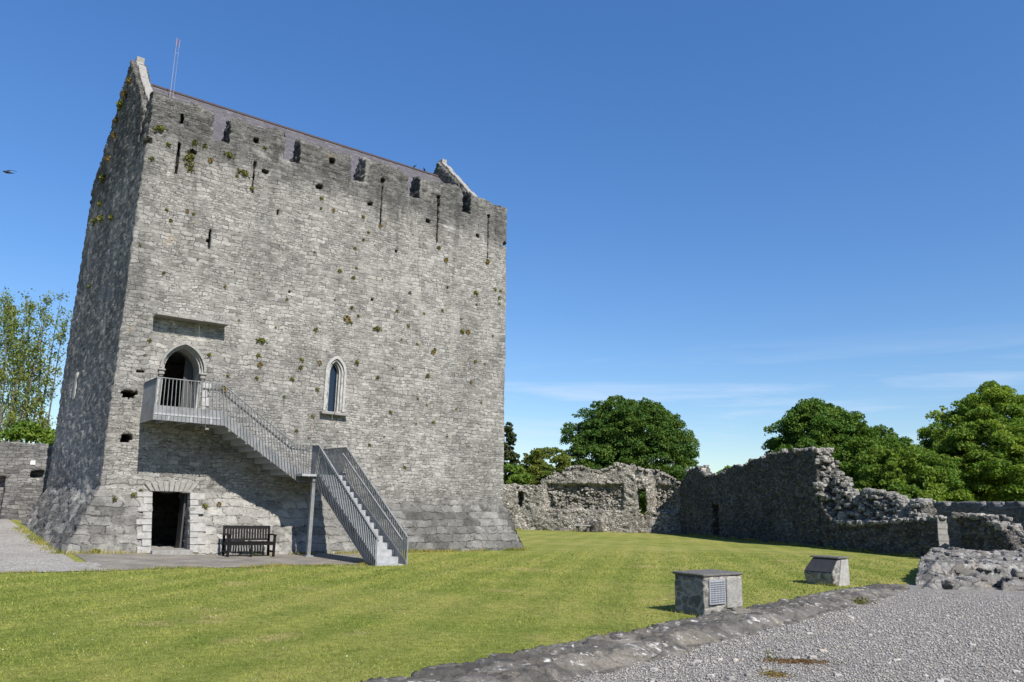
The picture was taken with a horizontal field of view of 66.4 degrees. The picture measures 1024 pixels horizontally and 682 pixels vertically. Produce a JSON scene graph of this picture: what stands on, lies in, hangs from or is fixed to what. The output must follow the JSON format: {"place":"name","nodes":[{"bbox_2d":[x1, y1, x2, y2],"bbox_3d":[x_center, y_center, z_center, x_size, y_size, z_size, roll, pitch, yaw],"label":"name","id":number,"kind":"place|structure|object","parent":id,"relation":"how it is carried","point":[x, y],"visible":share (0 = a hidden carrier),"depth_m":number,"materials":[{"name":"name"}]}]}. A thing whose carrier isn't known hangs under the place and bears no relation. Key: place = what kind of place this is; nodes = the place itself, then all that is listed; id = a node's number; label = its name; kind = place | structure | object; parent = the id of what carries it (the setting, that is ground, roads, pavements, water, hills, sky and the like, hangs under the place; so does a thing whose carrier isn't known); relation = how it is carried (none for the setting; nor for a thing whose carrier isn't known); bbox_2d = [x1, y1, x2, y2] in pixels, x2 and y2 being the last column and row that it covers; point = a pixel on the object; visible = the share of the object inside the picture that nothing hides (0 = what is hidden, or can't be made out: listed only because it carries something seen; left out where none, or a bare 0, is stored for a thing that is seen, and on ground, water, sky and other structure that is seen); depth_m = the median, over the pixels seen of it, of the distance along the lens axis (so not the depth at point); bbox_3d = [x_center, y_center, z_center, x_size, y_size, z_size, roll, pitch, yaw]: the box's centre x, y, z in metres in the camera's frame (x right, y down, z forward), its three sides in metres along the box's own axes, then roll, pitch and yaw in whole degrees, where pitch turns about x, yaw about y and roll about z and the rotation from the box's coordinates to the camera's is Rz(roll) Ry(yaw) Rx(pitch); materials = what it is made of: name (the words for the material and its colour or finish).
{"place":"outdoors","nodes":[
{"label":"outdoors","id":0,"kind":"place"},
{"bbox_2d":[2,170,16,173],"bbox_3d":[-13.303,-4.461,20.678,0.304,0.086,0.533,9,15,-6],"label":"bird","id":1,"kind":"object","parent":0,"point":[7,172],"visible":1,"depth_m":20.68},
{"bbox_2d":[0,519,109,572],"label":"gravel path","id":2,"kind":"structure","parent":0,"point":[19,552],"depth_m":19.88,"materials":[{"name":"grey gravel"}]},
{"bbox_2d":[74,553,364,569],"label":"paved path","id":3,"kind":"structure","parent":0,"point":[127,561],"depth_m":21.38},
{"bbox_2d":[221,525,276,556],"bbox_3d":[-7.975,6.069,23.759,1.450,0.900,0.729,9,-15,-34],"label":"garden bench","id":4,"kind":"object","parent":3,"relation":"on","point":[241,535],"visible":0.94,"depth_m":23.85,"materials":[{"name":"black wood"}]},
{"bbox_2d":[140,377,408,566],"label":"metal staircase","id":5,"kind":"structure","parent":3,"relation":"on","point":[358,521],"depth_m":23.69,"materials":[{"name":"metal"}]},
{"bbox_2d":[0,513,919,681],"bbox_3d":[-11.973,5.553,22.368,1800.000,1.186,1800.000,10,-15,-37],"label":"lawn","id":6,"kind":"structure","parent":0,"point":[540,541],"depth_m":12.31,"materials":[{"name":"green plant"}]},
{"bbox_2d":[0,286,39,430],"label":"poplar tree","id":7,"kind":"object","parent":6,"relation":"on","point":[15,312],"visible":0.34,"depth_m":51.97,"materials":[{"name":"green plant"}]},
{"bbox_2d":[0,441,52,520],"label":"boundary wall","id":8,"kind":"structure","parent":6,"relation":"on","point":[24,470],"depth_m":32.07,"materials":[{"name":"stone"}]},
{"bbox_2d":[0,288,54,442],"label":"poplar tree","id":9,"kind":"object","parent":6,"relation":"on","point":[10,420],"visible":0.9,"depth_m":48.82,"materials":[{"name":"green plant"}]},
{"bbox_2d":[0,420,55,446],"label":"hedge","id":10,"kind":"object","parent":6,"relation":"on","point":[26,431],"visible":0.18,"depth_m":43.83,"materials":[{"name":"green plant"}]},
{"bbox_2d":[4,288,72,443],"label":"poplar tree","id":11,"kind":"object","parent":6,"relation":"on","point":[45,421],"visible":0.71,"depth_m":50.51,"materials":[{"name":"green plant"}]},
{"bbox_2d":[21,56,523,554],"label":"stone tower","id":12,"kind":"structure","parent":6,"relation":"on","point":[265,238],"depth_m":27.49,"materials":[{"name":"stone"}]},
{"bbox_2d":[72,372,78,399],"bbox_3d":[-15.919,1.659,28.747,0.245,1.000,0.340,10,-15,-37],"label":"slit window","id":13,"kind":"structure","parent":12,"relation":"in","point":[76,375],"depth_m":28.63,"materials":[{"name":"stone"}]},
{"bbox_2d":[97,214,102,222],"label":"wall plant","id":14,"kind":"object","parent":12,"relation":"attached to","point":[101,218],"depth_m":29.65,"materials":[{"name":"green plant"}]},
{"bbox_2d":[99,174,105,182],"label":"wall plant","id":15,"kind":"object","parent":12,"relation":"attached to","point":[102,177],"depth_m":30.87,"materials":[{"name":"green plant"}]},
{"bbox_2d":[116,99,123,111],"bbox_3d":[-15.074,-9.068,30.034,0.308,0.393,0.812,10,-18,-37],"label":"wall plant","id":16,"kind":"object","parent":12,"relation":"attached to","point":[119,105],"depth_m":29.99,"materials":[{"name":"green plant"}]},
{"bbox_2d":[152,125,167,131],"bbox_3d":[-11.385,-6.902,25.332,0.534,0.259,0.202,-19,3,-39],"label":"wall plant","id":17,"kind":"object","parent":12,"relation":"attached to","point":[161,127],"depth_m":25.32,"materials":[{"name":"green plant"}]},
{"bbox_2d":[169,40,179,97],"bbox_3d":[-13.025,-10.450,30.232,0.140,2.720,0.031,10,-15,-37],"label":"mast","id":18,"kind":"object","parent":12,"relation":"on","point":[173,68],"visible":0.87,"depth_m":30.22,"materials":[{"name":"grey metal"}]},
{"bbox_2d":[175,494,186,547],"bbox_3d":[-10.301,5.598,24.359,0.050,1.640,0.450,10,-15,-37],"label":"door","id":19,"kind":"structure","parent":12,"relation":"in","point":[183,496],"depth_m":24.30,"materials":[{"name":"grey paint"}]},
{"bbox_2d":[180,356,192,407],"bbox_3d":[-10.524,1.504,25.376,0.310,2.180,0.050,10,-15,-37],"label":"door","id":20,"kind":"structure","parent":12,"relation":"in","point":[188,369],"depth_m":25.38,"materials":[{"name":"grey paint"}]},
{"bbox_2d":[182,149,194,166],"bbox_3d":[-10.623,-5.997,25.747,0.409,0.653,0.215,13,-16,-36],"label":"wall plant","id":21,"kind":"object","parent":12,"relation":"attached to","point":[190,158],"depth_m":25.75,"materials":[{"name":"green plant"}]},
{"bbox_2d":[223,151,234,159],"bbox_3d":[-9.609,-6.353,26.636,0.471,0.228,0.178,30,-26,-30],"label":"wall plant","id":22,"kind":"object","parent":12,"relation":"attached to","point":[229,153],"depth_m":26.62,"materials":[{"name":"green plant"}]},
{"bbox_2d":[237,168,249,178],"bbox_3d":[-9.170,-5.779,26.853,0.561,0.272,0.212,31,-26,-30],"label":"wall plant","id":23,"kind":"object","parent":12,"relation":"attached to","point":[245,172],"depth_m":26.84,"materials":[{"name":"green plant"}]},
{"bbox_2d":[255,337,267,343],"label":"wall plant","id":24,"kind":"object","parent":12,"relation":"attached to","point":[263,340],"depth_m":26.28,"materials":[{"name":"green plant"}]},
{"bbox_2d":[320,356,347,416],"bbox_3d":[-6.315,1.583,27.774,1.000,2.132,0.570,10,-15,-37],"label":"lancet window","id":25,"kind":"structure","parent":12,"relation":"in","point":[335,390],"depth_m":27.84,"materials":[{"name":"stone"}]},
{"bbox_2d":[343,315,350,322],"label":"wall plant","id":26,"kind":"object","parent":12,"relation":"attached to","point":[347,318],"depth_m":28.36,"materials":[{"name":"plant"}]},
{"bbox_2d":[503,422,520,475],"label":"conifer tree","id":27,"kind":"object","parent":6,"relation":"on","point":[510,455],"visible":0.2,"depth_m":69.20,"materials":[{"name":"green plant"}]},
{"bbox_2d":[503,463,532,484],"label":"bright shrub","id":28,"kind":"object","parent":6,"relation":"on","point":[518,477],"visible":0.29,"depth_m":65.69,"materials":[{"name":"green plant"}]},
{"bbox_2d":[519,447,571,485],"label":"hawthorn tree","id":29,"kind":"object","parent":6,"relation":"on","point":[538,469],"visible":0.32,"depth_m":71.93,"materials":[{"name":"green plant"}]},
{"bbox_2d":[574,525,590,531],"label":"stone bench","id":30,"kind":"object","parent":6,"relation":"on","point":[577,528],"visible":0.99,"depth_m":58.04,"materials":[{"name":"grey stone"}]},
{"bbox_2d":[503,462,681,533],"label":"curtain wall","id":31,"kind":"structure","parent":6,"relation":"on","point":[569,498],"depth_m":59.55,"materials":[{"name":"grey stone"}]},
{"bbox_2d":[588,521,601,531],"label":"boulder","id":32,"kind":"object","parent":6,"relation":"on","point":[595,526],"visible":0.79,"depth_m":58.33,"materials":[{"name":"grey stone"}]},
{"bbox_2d":[554,394,699,513],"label":"sycamore tree","id":33,"kind":"object","parent":6,"relation":"on","point":[621,435],"visible":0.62,"depth_m":78.66,"materials":[{"name":"green plant"}]},
{"bbox_2d":[360,583,909,681],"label":"wall","id":34,"kind":"structure","parent":6,"relation":"on","point":[613,651],"depth_m":8.92,"materials":[{"name":"stone"}]},
{"bbox_2d":[672,569,742,615],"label":"information plinth","id":35,"kind":"structure","parent":6,"relation":"on","point":[704,591],"depth_m":12.57,"materials":[{"name":"stone"}]},
{"bbox_2d":[716,465,731,472],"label":"young tree","id":36,"kind":"object","parent":6,"relation":"on","point":[724,468],"visible":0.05,"depth_m":73.80,"materials":[{"name":"green plant"}]},
{"bbox_2d":[680,447,834,546],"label":"cross wall","id":37,"kind":"structure","parent":6,"relation":"on","point":[770,497],"depth_m":45.01,"materials":[{"name":"stone"}]},
{"bbox_2d":[804,555,849,585],"bbox_3d":[7.452,5.470,18.509,0.789,0.745,0.767,10,-15,-37],"label":"information lectern","id":38,"kind":"object","parent":6,"relation":"on","point":[828,569],"visible":0.78,"depth_m":18.31,"materials":[{"name":"stone"}]},
{"bbox_2d":[760,397,898,488],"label":"maple tree","id":39,"kind":"object","parent":6,"relation":"on","point":[818,423],"visible":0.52,"depth_m":59.37,"materials":[{"name":"green plant"}]},
{"bbox_2d":[815,460,949,556],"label":"broken wall","id":40,"kind":"structure","parent":6,"relation":"on","point":[884,520],"depth_m":34.97,"materials":[{"name":"stone"}]},
{"bbox_2d":[937,518,948,549],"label":"quoin pier","id":41,"kind":"structure","parent":40,"relation":"attached to","point":[942,534],"depth_m":30.60,"materials":[{"name":"grey stone"}]},
{"bbox_2d":[873,424,913,477],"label":"maple tree","id":42,"kind":"object","parent":6,"relation":"on","point":[891,439],"visible":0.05,"depth_m":65.16,"materials":[{"name":"green plant"}]},
{"bbox_2d":[850,443,979,501],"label":"lime tree","id":43,"kind":"object","parent":6,"relation":"on","point":[933,475],"visible":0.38,"depth_m":51.42,"materials":[{"name":"green plant"}]},
{"bbox_2d":[897,433,948,483],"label":"sycamore tree","id":44,"kind":"object","parent":6,"relation":"on","point":[926,441],"visible":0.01,"depth_m":59.83,"materials":[{"name":"green plant"}]},
{"bbox_2d":[915,547,1023,590],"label":"wall footing","id":45,"kind":"object","parent":6,"relation":"on","point":[954,568],"depth_m":18.42,"materials":[{"name":"stone"}]},
{"bbox_2d":[917,380,1023,501],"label":"sycamore tree","id":46,"kind":"object","parent":6,"relation":"on","point":[994,462],"visible":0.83,"depth_m":53.53,"materials":[{"name":"green plant"}]},
{"bbox_2d":[933,501,1023,547],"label":"boundary wall","id":47,"kind":"structure","parent":6,"relation":"on","point":[1014,510],"depth_m":38.97,"materials":[{"name":"stone"}]},
{"bbox_2d":[951,512,1023,550],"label":"wall stub","id":48,"kind":"object","parent":6,"relation":"on","point":[984,532],"depth_m":28.17,"materials":[{"name":"stone"}]},
{"bbox_2d":[2,526,918,615],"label":"edge grass","id":49,"kind":"structure","parent":0,"point":[38,540],"depth_m":24.97,"materials":[{"name":"green plant"}]},
{"bbox_2d":[0,0,1023,511],"label":"sky","id":50,"kind":"structure","parent":0,"point":[726,215],"materials":[{"name":"blue"}]},
{"bbox_2d":[557,584,1023,681],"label":"gravel yard","id":51,"kind":"structure","parent":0,"point":[997,591],"depth_m":9.50,"materials":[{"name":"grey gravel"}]},
{"bbox_2d":[765,647,777,660],"bbox_3d":[2.834,3.422,8.563,0.138,0.139,0.210,1,-12,0],"label":"weed","id":52,"kind":"object","parent":51,"relation":"on","point":[769,656],"visible":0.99,"depth_m":8.57,"materials":[{"name":"green plant"}]},
{"bbox_2d":[757,666,795,681],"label":"weed","id":53,"kind":"object","parent":51,"relation":"on","point":[776,674],"visible":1,"depth_m":7.75,"materials":[{"name":"plant"}]},
{"bbox_2d":[750,658,841,664],"bbox_3d":[3.073,3.467,8.491,1.014,0.044,0.420,1,-12,0],"label":"red weed","id":54,"kind":"object","parent":51,"relation":"on","point":[794,661],"visible":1,"depth_m":8.46,"materials":[{"name":"brown plant"}]},
{"bbox_2d":[849,596,878,603],"bbox_3d":[6.391,4.727,14.286,0.574,0.140,0.341,-3,-13,20],"label":"weed","id":55,"kind":"object","parent":51,"relation":"on","point":[857,600],"visible":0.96,"depth_m":14.26,"materials":[{"name":"green plant"}]}
]}

